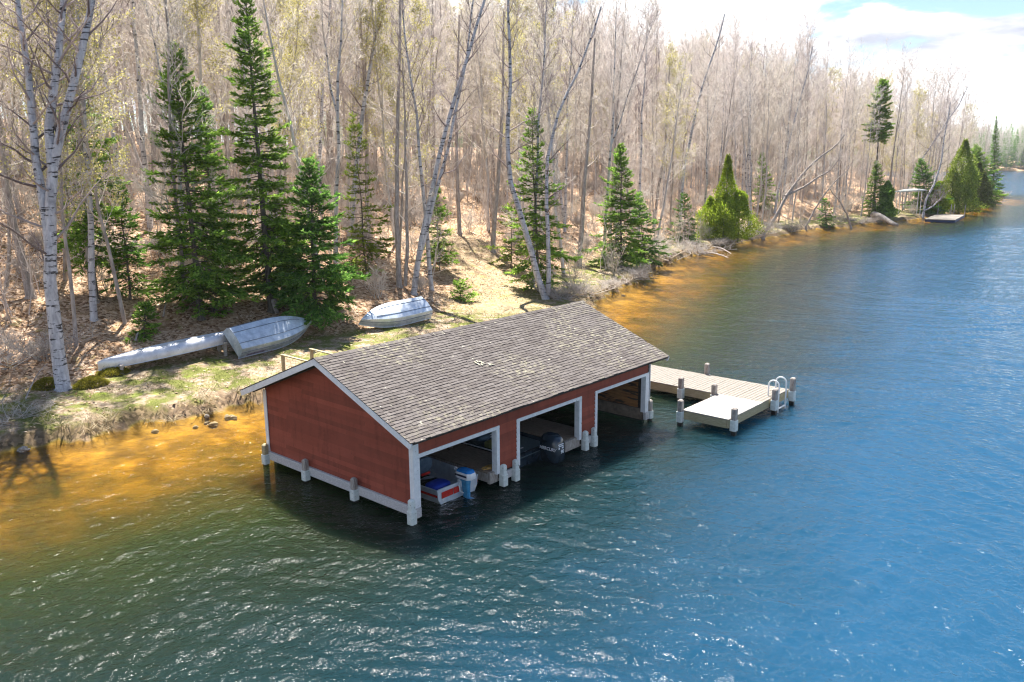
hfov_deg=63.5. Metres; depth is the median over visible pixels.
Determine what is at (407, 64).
budding tree
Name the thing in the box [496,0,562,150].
bare tree
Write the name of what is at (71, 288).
budding tree
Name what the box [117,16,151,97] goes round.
budding tree
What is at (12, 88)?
bare tree
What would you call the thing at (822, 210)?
fir tree
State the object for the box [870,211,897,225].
fallen log
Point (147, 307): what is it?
fir tree
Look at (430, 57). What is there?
bare tree
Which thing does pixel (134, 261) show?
fir tree
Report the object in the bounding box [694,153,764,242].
cedar tree
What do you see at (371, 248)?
fir tree
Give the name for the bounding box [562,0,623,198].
bare tree
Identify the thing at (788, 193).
bare tree
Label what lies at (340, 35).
birch tree
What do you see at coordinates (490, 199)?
bare tree
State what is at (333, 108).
birch tree
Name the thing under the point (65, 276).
budding tree
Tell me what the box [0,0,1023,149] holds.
sky
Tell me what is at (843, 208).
bare tree
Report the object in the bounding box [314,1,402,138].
bare tree
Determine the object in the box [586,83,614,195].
budding tree
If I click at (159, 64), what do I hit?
birch tree
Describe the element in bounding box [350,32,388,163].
budding tree
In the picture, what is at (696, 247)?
brush heap
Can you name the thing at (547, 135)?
bare tree
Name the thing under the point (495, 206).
bare tree
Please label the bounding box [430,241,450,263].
fir tree
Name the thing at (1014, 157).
shore wood
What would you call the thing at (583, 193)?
bare tree
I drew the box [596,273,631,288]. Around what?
brush heap
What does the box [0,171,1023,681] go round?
lake water
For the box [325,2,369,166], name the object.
bare tree
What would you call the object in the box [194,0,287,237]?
bare tree
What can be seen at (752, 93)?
birch tree
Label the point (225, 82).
bare tree
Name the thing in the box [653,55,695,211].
birch tree
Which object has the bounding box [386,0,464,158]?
bare tree
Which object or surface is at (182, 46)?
bare tree
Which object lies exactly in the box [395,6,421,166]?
bare tree
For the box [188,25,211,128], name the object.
bare tree
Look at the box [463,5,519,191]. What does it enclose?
bare tree
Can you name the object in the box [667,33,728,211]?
bare tree
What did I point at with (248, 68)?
bare tree
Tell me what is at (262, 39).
bare tree
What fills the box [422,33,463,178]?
bare tree
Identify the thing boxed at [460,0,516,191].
bare tree
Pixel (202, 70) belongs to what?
bare tree
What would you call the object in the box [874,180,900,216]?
cedar tree
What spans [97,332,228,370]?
canoe
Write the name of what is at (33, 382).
dead branch
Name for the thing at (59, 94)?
birch tree
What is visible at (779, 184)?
birch tree
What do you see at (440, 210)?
fir tree
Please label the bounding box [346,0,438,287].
bare tree
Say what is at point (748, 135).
birch tree
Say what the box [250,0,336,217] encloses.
budding tree
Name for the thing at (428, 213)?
birch tree
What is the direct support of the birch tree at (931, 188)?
on the ground at (148, 403)
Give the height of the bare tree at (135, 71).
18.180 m
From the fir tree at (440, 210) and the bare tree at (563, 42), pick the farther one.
the bare tree at (563, 42)
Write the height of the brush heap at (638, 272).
1.375 m
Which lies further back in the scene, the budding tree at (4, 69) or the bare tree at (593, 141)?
the bare tree at (593, 141)
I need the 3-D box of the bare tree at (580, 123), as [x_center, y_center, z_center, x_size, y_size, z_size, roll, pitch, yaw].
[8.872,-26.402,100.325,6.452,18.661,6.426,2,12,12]
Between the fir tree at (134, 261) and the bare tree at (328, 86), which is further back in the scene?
the bare tree at (328, 86)
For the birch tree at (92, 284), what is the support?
on the ground at (148, 403)
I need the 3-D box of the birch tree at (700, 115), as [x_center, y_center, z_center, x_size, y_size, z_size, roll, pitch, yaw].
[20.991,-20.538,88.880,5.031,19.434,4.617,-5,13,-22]
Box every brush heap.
[0,323,106,363]
[0,331,95,369]
[0,394,61,425]
[43,234,163,262]
[529,279,594,300]
[560,274,632,294]
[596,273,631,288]
[606,261,654,279]
[629,234,713,260]
[673,239,735,256]
[699,237,746,245]
[742,218,783,239]
[770,216,818,231]
[839,216,882,223]
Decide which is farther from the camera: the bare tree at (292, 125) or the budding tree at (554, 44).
the budding tree at (554, 44)
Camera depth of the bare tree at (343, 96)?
57.72 m
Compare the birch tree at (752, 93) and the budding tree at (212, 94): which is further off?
the birch tree at (752, 93)
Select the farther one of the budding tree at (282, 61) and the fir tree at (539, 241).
the budding tree at (282, 61)
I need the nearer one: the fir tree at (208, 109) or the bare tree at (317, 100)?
the fir tree at (208, 109)
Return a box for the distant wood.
[0,0,990,221]
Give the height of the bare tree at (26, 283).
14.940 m
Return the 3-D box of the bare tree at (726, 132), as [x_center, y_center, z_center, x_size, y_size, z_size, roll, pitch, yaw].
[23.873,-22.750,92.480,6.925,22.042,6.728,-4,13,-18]
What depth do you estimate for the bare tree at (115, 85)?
68.79 m
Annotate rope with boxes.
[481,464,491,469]
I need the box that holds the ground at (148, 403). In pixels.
[0,119,1023,522]
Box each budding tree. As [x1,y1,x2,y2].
[0,0,67,211]
[0,0,121,346]
[0,0,134,280]
[5,0,138,323]
[41,0,128,100]
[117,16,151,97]
[138,0,261,235]
[168,0,247,194]
[229,16,295,179]
[243,0,303,183]
[248,10,305,135]
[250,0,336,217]
[258,0,319,194]
[259,0,323,218]
[296,16,334,153]
[324,0,385,195]
[331,0,424,244]
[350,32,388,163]
[364,0,445,248]
[367,2,414,163]
[376,11,406,140]
[389,2,414,156]
[405,16,445,132]
[441,0,478,181]
[459,62,492,170]
[464,0,500,170]
[479,0,531,212]
[488,8,553,216]
[496,1,537,195]
[499,0,575,229]
[499,35,535,166]
[546,64,576,149]
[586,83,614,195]
[643,51,700,229]
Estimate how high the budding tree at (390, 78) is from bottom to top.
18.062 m
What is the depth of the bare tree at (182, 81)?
56.62 m
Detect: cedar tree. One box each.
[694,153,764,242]
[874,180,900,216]
[923,181,954,213]
[943,138,988,213]
[963,161,995,207]
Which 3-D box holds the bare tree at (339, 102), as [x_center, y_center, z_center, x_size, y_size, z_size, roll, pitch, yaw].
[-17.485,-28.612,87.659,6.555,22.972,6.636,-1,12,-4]
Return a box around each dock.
[650,363,795,436]
[925,204,965,222]
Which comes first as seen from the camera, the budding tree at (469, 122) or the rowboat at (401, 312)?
the rowboat at (401, 312)
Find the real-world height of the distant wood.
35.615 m
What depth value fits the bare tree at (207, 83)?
67.99 m
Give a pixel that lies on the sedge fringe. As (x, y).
(626, 275)
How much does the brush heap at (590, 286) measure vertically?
1.394 m
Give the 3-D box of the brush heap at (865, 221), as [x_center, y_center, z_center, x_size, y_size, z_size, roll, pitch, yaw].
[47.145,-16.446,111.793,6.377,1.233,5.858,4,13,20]
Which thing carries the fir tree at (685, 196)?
on the ground at (148, 403)
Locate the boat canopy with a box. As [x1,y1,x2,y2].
[895,189,925,214]
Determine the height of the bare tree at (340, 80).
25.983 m
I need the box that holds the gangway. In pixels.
[280,348,331,370]
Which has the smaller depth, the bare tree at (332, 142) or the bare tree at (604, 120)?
the bare tree at (332, 142)
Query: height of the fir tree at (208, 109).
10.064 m
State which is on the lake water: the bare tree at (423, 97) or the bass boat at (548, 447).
the bass boat at (548, 447)
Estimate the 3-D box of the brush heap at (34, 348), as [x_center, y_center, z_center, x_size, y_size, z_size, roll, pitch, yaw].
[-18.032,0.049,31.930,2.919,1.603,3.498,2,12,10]
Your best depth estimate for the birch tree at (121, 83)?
62.35 m
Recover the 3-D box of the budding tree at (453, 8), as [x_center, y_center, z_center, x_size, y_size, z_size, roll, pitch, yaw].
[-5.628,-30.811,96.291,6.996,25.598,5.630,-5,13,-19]
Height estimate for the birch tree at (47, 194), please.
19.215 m
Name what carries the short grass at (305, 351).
on the ground at (148, 403)
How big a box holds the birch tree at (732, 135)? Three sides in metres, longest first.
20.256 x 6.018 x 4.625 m
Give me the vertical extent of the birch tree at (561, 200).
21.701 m
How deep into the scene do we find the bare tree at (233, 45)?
75.45 m
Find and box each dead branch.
[25,363,47,399]
[700,252,728,257]
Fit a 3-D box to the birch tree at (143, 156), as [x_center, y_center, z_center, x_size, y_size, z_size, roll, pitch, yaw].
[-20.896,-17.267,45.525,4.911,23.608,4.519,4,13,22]
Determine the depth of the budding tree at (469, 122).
102.54 m
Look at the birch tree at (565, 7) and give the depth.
83.15 m
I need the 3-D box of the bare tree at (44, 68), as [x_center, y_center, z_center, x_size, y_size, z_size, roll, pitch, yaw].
[-30.511,-19.284,54.595,4.914,18.502,5.388,-2,12,-7]
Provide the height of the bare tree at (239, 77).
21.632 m
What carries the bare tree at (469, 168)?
on the ground at (148, 403)
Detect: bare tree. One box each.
[0,0,53,132]
[0,0,54,186]
[0,0,66,286]
[0,2,25,222]
[0,5,42,298]
[0,10,30,172]
[0,23,21,196]
[0,42,43,210]
[0,64,23,92]
[2,12,18,147]
[4,4,87,172]
[21,0,132,165]
[34,0,139,303]
[47,0,171,201]
[52,3,160,215]
[63,4,136,192]
[88,1,144,144]
[90,1,136,153]
[100,0,152,171]
[105,0,163,174]
[105,6,135,148]
[106,0,162,128]
[107,18,137,144]
[117,0,184,200]
[117,0,256,300]
[119,0,258,238]
[121,0,189,161]
[122,0,172,152]
[127,5,177,156]
[139,0,208,195]
[142,8,176,125]
[149,0,209,142]
[171,18,231,140]
[173,0,283,202]
[178,10,244,141]
[182,0,275,212]
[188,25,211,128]
[190,0,301,217]
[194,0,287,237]
[205,5,243,126]
[210,1,268,186]
[212,0,355,266]
[216,0,259,143]
[219,0,294,180]
[232,0,290,150]
[249,0,310,194]
[276,0,340,159]
[281,0,349,175]
[283,0,434,236]
[287,0,326,162]
[289,0,339,173]
[291,0,382,189]
[292,0,364,189]
[294,0,344,167]
[295,0,387,218]
[302,1,355,174]
[311,0,354,172]
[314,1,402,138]
[315,0,381,225]
[325,0,368,152]
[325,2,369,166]
[326,18,354,172]
[327,3,345,167]
[339,6,404,183]
[345,0,395,192]
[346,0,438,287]
[348,2,396,189]
[353,3,395,184]
[369,0,412,196]
[372,0,488,221]
[374,0,426,192]
[375,2,414,163]
[380,0,464,203]
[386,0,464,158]
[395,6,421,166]
[399,10,448,186]
[400,12,442,144]
[402,0,451,134]
[405,1,448,171]
[407,0,470,194]
[417,0,459,168]
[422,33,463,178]
[432,6,485,234]
[435,58,467,156]
[436,1,478,188]
[444,0,514,229]
[449,0,520,213]
[454,0,512,189]
[457,39,500,190]
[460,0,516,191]
[460,2,504,181]
[460,34,505,187]
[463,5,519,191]
[468,29,501,176]
[471,0,546,210]
[472,0,535,252]
[474,18,517,188]
[486,17,514,150]
[493,34,571,228]
[494,1,575,250]
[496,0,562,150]
[498,8,544,198]
[504,0,587,272]
[521,47,567,215]
[531,0,577,197]
[543,1,577,126]
[545,47,580,162]
[554,0,603,218]
[558,45,601,195]
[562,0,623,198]
[569,22,611,266]
[569,45,609,204]
[572,0,669,236]
[586,20,642,241]
[586,42,639,166]
[593,0,638,211]
[594,63,653,237]
[603,0,664,205]
[631,67,675,218]
[634,22,710,246]
[636,81,678,218]
[647,52,684,226]
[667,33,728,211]
[682,1,738,205]
[688,35,761,193]
[708,6,760,193]
[760,118,848,239]
[804,152,858,229]
[825,180,856,228]
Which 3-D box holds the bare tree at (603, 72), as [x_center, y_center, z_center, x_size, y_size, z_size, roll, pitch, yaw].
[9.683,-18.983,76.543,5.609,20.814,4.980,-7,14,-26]
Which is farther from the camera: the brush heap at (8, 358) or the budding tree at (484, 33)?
the budding tree at (484, 33)
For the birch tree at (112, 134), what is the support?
on the ground at (148, 403)
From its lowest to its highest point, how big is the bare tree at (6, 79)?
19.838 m
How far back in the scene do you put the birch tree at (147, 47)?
70.02 m
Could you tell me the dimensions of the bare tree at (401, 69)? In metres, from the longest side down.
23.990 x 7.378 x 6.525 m
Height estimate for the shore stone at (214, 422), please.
0.217 m
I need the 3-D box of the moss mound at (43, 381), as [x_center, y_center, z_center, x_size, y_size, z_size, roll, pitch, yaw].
[-16.781,1.509,29.865,1.041,0.473,1.253,10,16,40]
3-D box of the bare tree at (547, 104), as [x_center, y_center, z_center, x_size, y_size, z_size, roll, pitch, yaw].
[1.097,-11.380,53.716,5.150,16.319,5.199,4,13,20]
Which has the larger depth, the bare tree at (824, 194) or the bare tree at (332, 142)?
the bare tree at (824, 194)
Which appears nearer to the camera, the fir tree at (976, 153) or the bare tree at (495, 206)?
the bare tree at (495, 206)
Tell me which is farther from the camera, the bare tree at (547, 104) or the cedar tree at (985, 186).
the cedar tree at (985, 186)
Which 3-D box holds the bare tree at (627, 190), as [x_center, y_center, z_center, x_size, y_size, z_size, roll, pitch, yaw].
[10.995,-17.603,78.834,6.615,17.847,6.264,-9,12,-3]
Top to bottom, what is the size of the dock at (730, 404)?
3.346 m
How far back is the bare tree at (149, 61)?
71.04 m
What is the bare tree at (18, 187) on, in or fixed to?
on the ground at (148, 403)
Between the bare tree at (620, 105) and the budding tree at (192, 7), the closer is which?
the budding tree at (192, 7)
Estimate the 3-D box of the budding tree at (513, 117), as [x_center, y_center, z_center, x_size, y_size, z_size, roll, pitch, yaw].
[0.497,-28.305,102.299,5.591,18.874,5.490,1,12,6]
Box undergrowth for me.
[0,74,996,352]
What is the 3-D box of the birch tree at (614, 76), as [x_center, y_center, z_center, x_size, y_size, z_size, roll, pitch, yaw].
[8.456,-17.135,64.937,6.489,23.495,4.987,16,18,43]
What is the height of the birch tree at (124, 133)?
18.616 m
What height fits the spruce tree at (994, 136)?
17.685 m
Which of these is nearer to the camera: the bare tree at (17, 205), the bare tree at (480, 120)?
the bare tree at (17, 205)
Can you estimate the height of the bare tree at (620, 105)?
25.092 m
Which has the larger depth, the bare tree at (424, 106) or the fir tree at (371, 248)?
the bare tree at (424, 106)
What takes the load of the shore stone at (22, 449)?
on the ground at (148, 403)
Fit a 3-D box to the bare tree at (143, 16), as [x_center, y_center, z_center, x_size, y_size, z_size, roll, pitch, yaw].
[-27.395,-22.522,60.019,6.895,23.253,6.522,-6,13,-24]
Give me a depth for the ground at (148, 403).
35.71 m
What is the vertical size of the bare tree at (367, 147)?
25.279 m
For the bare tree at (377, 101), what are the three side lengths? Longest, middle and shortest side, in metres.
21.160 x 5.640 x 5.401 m
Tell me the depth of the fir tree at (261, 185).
38.88 m
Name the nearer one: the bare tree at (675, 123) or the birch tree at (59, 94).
the birch tree at (59, 94)
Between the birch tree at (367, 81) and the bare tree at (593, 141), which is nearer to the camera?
the birch tree at (367, 81)
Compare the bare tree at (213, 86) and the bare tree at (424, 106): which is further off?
the bare tree at (424, 106)
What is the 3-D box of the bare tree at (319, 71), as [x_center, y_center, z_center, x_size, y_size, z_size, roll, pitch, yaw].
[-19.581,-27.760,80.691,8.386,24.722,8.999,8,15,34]
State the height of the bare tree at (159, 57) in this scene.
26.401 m
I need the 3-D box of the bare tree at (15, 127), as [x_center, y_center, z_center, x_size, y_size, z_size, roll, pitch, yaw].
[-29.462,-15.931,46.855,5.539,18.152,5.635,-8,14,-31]
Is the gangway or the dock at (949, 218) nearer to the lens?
the gangway
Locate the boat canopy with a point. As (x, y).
(908, 190)
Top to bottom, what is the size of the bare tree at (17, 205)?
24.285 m
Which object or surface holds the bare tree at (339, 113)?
on the ground at (148, 403)
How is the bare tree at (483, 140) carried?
on the ground at (148, 403)
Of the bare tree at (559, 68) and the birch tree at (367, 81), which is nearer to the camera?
the birch tree at (367, 81)
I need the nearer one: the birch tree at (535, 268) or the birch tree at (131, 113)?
the birch tree at (535, 268)
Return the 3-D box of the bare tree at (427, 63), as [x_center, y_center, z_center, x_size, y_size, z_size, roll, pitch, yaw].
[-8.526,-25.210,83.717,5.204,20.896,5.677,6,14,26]
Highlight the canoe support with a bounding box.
[217,341,227,355]
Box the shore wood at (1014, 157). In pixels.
[281,114,1023,168]
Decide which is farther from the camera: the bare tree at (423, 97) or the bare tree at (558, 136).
the bare tree at (423, 97)
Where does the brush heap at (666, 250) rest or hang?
on the ground at (148, 403)
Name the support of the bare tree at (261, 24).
on the ground at (148, 403)
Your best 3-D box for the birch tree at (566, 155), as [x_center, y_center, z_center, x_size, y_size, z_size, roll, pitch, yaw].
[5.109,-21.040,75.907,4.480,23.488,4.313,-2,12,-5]
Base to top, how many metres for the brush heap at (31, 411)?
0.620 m
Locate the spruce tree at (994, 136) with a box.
[985,116,1005,203]
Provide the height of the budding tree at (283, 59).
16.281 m
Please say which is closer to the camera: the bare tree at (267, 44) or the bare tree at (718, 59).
the bare tree at (267, 44)
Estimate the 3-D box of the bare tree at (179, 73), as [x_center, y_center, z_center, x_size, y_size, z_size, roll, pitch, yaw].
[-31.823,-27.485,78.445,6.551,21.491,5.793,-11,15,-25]
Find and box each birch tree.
[0,0,131,391]
[30,0,137,321]
[34,9,72,196]
[54,0,136,206]
[83,0,123,174]
[92,0,146,153]
[98,1,142,177]
[110,0,197,264]
[116,0,153,228]
[119,20,139,147]
[125,2,168,143]
[153,0,195,174]
[190,4,231,183]
[205,9,242,169]
[206,0,273,227]
[259,0,298,192]
[266,4,317,165]
[291,0,373,262]
[296,0,353,213]
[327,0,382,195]
[327,11,352,136]
[340,0,396,244]
[379,0,456,290]
[389,2,429,183]
[407,0,493,295]
[436,31,453,169]
[477,0,607,299]
[494,0,537,205]
[506,0,570,286]
[523,8,567,221]
[528,0,577,204]
[536,14,584,211]
[546,11,567,161]
[553,0,587,231]
[582,0,665,258]
[607,4,628,192]
[621,0,664,235]
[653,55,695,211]
[678,4,733,224]
[686,59,727,229]
[703,60,758,167]
[730,47,770,224]
[730,70,762,224]
[773,41,816,213]
[903,80,970,209]
[915,98,958,217]
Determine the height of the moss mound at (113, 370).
0.383 m
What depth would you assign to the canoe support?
34.43 m
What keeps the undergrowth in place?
on the ground at (148, 403)
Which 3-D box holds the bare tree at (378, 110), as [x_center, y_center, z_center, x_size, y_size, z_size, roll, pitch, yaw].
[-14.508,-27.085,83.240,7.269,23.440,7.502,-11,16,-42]
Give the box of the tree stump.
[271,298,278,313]
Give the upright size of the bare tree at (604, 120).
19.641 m
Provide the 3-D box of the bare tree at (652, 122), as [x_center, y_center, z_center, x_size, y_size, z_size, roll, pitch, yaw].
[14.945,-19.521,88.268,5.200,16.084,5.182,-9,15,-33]
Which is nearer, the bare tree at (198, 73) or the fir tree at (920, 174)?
the bare tree at (198, 73)
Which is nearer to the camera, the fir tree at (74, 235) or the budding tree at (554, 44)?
the fir tree at (74, 235)
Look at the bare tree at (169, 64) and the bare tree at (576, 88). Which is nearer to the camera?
the bare tree at (169, 64)
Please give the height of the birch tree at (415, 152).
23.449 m
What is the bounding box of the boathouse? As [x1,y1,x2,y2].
[240,300,668,525]
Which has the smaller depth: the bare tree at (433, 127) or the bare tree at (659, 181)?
the bare tree at (433, 127)
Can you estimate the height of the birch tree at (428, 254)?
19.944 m
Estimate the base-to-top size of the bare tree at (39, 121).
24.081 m
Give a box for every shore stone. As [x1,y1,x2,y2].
[17,446,27,453]
[208,421,217,427]
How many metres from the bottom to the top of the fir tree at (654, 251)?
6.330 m
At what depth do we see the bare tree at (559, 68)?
92.06 m
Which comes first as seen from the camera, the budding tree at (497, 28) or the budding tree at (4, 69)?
the budding tree at (4, 69)
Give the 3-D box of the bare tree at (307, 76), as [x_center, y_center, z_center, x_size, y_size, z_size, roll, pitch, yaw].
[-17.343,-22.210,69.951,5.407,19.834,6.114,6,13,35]
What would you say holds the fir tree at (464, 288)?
on the ground at (148, 403)
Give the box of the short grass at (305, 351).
[0,258,639,430]
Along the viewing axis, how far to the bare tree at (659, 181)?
91.37 m
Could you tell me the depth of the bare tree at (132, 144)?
51.05 m
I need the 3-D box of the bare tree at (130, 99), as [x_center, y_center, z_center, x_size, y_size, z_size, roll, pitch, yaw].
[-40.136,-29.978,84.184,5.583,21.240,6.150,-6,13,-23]
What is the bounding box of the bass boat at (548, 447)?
[461,431,564,467]
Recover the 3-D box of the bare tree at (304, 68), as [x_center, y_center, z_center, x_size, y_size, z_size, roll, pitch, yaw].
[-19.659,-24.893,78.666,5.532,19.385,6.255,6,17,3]
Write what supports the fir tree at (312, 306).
on the ground at (148, 403)
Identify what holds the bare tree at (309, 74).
on the ground at (148, 403)
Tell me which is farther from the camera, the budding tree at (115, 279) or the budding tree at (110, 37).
the budding tree at (110, 37)
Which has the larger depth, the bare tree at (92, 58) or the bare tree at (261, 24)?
the bare tree at (261, 24)
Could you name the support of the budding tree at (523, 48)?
on the ground at (148, 403)
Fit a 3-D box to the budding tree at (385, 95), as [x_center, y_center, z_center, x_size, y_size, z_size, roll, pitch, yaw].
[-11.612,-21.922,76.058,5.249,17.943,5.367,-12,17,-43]
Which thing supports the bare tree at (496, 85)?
on the ground at (148, 403)
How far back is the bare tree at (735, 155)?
100.80 m
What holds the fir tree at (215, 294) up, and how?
on the ground at (148, 403)
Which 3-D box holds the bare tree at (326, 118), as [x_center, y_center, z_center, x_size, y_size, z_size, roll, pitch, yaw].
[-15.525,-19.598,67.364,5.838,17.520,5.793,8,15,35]
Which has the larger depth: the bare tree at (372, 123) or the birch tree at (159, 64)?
the bare tree at (372, 123)
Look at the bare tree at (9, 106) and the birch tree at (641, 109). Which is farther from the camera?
the birch tree at (641, 109)
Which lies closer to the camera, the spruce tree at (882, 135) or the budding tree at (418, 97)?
the budding tree at (418, 97)
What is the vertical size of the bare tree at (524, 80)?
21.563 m
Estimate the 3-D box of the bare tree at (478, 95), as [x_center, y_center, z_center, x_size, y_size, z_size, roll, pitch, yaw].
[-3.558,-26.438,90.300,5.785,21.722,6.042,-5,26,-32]
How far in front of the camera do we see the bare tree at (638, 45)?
94.48 m
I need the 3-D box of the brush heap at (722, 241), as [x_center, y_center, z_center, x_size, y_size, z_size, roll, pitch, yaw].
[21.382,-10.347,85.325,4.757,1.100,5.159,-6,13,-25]
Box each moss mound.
[28,376,54,390]
[72,375,109,389]
[95,366,130,376]
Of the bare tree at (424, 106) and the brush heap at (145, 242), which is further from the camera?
the bare tree at (424, 106)
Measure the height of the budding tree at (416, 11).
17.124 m
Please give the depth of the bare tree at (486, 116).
97.84 m
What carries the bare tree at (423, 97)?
on the ground at (148, 403)
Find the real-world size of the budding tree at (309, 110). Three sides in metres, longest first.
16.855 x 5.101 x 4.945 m
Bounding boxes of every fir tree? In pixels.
[54,46,133,299]
[96,180,150,299]
[122,300,161,342]
[135,40,268,320]
[182,86,244,260]
[190,279,233,318]
[202,0,310,313]
[241,200,318,309]
[250,154,371,330]
[340,112,394,274]
[421,186,459,270]
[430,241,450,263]
[449,278,479,302]
[486,199,530,267]
[503,107,582,291]
[575,142,650,268]
[628,191,671,265]
[666,192,698,242]
[751,152,782,209]
[816,197,835,227]
[860,160,892,218]
[900,158,954,214]
[957,144,1010,205]
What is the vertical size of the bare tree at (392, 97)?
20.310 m
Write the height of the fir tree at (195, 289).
12.871 m
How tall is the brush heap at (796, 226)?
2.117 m
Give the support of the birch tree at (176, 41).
on the ground at (148, 403)
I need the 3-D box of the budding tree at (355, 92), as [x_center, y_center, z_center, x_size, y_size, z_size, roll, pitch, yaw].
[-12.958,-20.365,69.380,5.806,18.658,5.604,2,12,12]
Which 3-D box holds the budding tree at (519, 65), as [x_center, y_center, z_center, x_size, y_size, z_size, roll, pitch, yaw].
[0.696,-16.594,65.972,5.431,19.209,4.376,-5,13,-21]
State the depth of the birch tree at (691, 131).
93.07 m
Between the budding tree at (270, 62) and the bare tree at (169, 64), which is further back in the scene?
the budding tree at (270, 62)
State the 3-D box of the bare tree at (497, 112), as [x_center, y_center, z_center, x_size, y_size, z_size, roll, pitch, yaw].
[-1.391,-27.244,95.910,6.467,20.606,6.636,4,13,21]
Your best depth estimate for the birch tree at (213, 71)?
64.22 m
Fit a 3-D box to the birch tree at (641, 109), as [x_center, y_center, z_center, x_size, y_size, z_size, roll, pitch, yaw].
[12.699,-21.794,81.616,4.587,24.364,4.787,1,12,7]
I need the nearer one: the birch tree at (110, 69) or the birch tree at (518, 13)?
the birch tree at (110, 69)
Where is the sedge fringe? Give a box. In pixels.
[21,255,673,436]
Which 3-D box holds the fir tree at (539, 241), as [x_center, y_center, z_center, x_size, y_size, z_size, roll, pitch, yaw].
[1.543,-8.455,51.004,5.080,11.867,4.287,10,16,40]
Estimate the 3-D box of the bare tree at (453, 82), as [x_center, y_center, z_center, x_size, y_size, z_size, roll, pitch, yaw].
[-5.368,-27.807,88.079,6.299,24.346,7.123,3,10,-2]
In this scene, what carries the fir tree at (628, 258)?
on the ground at (148, 403)
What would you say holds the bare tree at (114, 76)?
on the ground at (148, 403)
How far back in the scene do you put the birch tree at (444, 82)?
95.44 m
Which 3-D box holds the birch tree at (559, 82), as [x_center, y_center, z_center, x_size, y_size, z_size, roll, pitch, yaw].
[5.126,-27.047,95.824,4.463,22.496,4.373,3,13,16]
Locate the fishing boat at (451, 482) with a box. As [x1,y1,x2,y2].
[420,456,477,503]
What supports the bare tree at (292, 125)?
on the ground at (148, 403)
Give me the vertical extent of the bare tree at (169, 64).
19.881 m
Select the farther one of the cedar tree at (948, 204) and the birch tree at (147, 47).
the cedar tree at (948, 204)
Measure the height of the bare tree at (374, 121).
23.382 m
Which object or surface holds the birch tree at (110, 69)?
on the ground at (148, 403)
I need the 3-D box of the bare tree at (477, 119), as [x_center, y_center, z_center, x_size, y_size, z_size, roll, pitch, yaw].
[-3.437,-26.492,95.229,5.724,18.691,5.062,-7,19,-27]
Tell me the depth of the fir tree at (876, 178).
118.22 m
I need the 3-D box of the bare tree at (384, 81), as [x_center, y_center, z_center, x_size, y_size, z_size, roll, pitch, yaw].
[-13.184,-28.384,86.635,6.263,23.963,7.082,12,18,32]
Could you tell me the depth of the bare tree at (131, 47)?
57.88 m
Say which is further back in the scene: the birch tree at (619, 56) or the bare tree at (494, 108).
the birch tree at (619, 56)
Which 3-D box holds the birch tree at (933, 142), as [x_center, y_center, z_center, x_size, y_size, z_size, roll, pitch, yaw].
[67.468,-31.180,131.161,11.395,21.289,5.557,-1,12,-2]
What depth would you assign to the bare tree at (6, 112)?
50.89 m
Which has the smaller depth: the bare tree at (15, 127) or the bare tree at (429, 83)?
the bare tree at (15, 127)
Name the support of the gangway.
on the ground at (148, 403)
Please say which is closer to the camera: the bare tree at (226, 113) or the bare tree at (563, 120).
the bare tree at (226, 113)
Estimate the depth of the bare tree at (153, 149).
54.76 m
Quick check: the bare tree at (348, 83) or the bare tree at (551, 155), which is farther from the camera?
the bare tree at (348, 83)
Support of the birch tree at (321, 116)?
on the ground at (148, 403)
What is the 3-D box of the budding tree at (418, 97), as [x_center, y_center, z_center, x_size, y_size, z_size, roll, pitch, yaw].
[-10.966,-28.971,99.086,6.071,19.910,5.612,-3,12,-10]
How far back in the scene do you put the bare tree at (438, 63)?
80.69 m
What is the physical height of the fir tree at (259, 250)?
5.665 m
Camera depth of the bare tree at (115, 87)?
67.44 m
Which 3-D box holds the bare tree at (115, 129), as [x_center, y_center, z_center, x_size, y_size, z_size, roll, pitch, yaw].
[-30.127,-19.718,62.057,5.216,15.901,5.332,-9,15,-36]
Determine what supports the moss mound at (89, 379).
on the ground at (148, 403)
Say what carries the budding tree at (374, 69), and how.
on the ground at (148, 403)
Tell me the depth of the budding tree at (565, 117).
103.89 m
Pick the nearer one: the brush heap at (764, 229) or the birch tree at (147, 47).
the birch tree at (147, 47)
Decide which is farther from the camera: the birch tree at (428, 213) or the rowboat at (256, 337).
the birch tree at (428, 213)
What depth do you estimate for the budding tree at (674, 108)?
87.72 m
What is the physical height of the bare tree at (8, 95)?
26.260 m
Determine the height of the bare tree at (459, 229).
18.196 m
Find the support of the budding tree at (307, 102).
on the ground at (148, 403)
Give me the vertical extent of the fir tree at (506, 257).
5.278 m
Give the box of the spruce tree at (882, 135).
[861,78,894,208]
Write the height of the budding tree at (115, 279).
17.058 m
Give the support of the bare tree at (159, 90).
on the ground at (148, 403)
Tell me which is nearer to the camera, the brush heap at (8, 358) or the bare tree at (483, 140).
the brush heap at (8, 358)
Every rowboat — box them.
[222,316,311,358]
[359,296,432,327]
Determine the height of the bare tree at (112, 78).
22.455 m
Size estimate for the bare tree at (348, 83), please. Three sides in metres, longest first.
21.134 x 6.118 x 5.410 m
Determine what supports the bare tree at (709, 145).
on the ground at (148, 403)
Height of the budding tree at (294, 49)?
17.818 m
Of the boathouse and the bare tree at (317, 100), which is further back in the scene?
the bare tree at (317, 100)
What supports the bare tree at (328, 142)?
on the ground at (148, 403)
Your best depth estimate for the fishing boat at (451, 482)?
21.60 m
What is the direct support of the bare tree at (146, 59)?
on the ground at (148, 403)
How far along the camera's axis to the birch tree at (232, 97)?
76.25 m

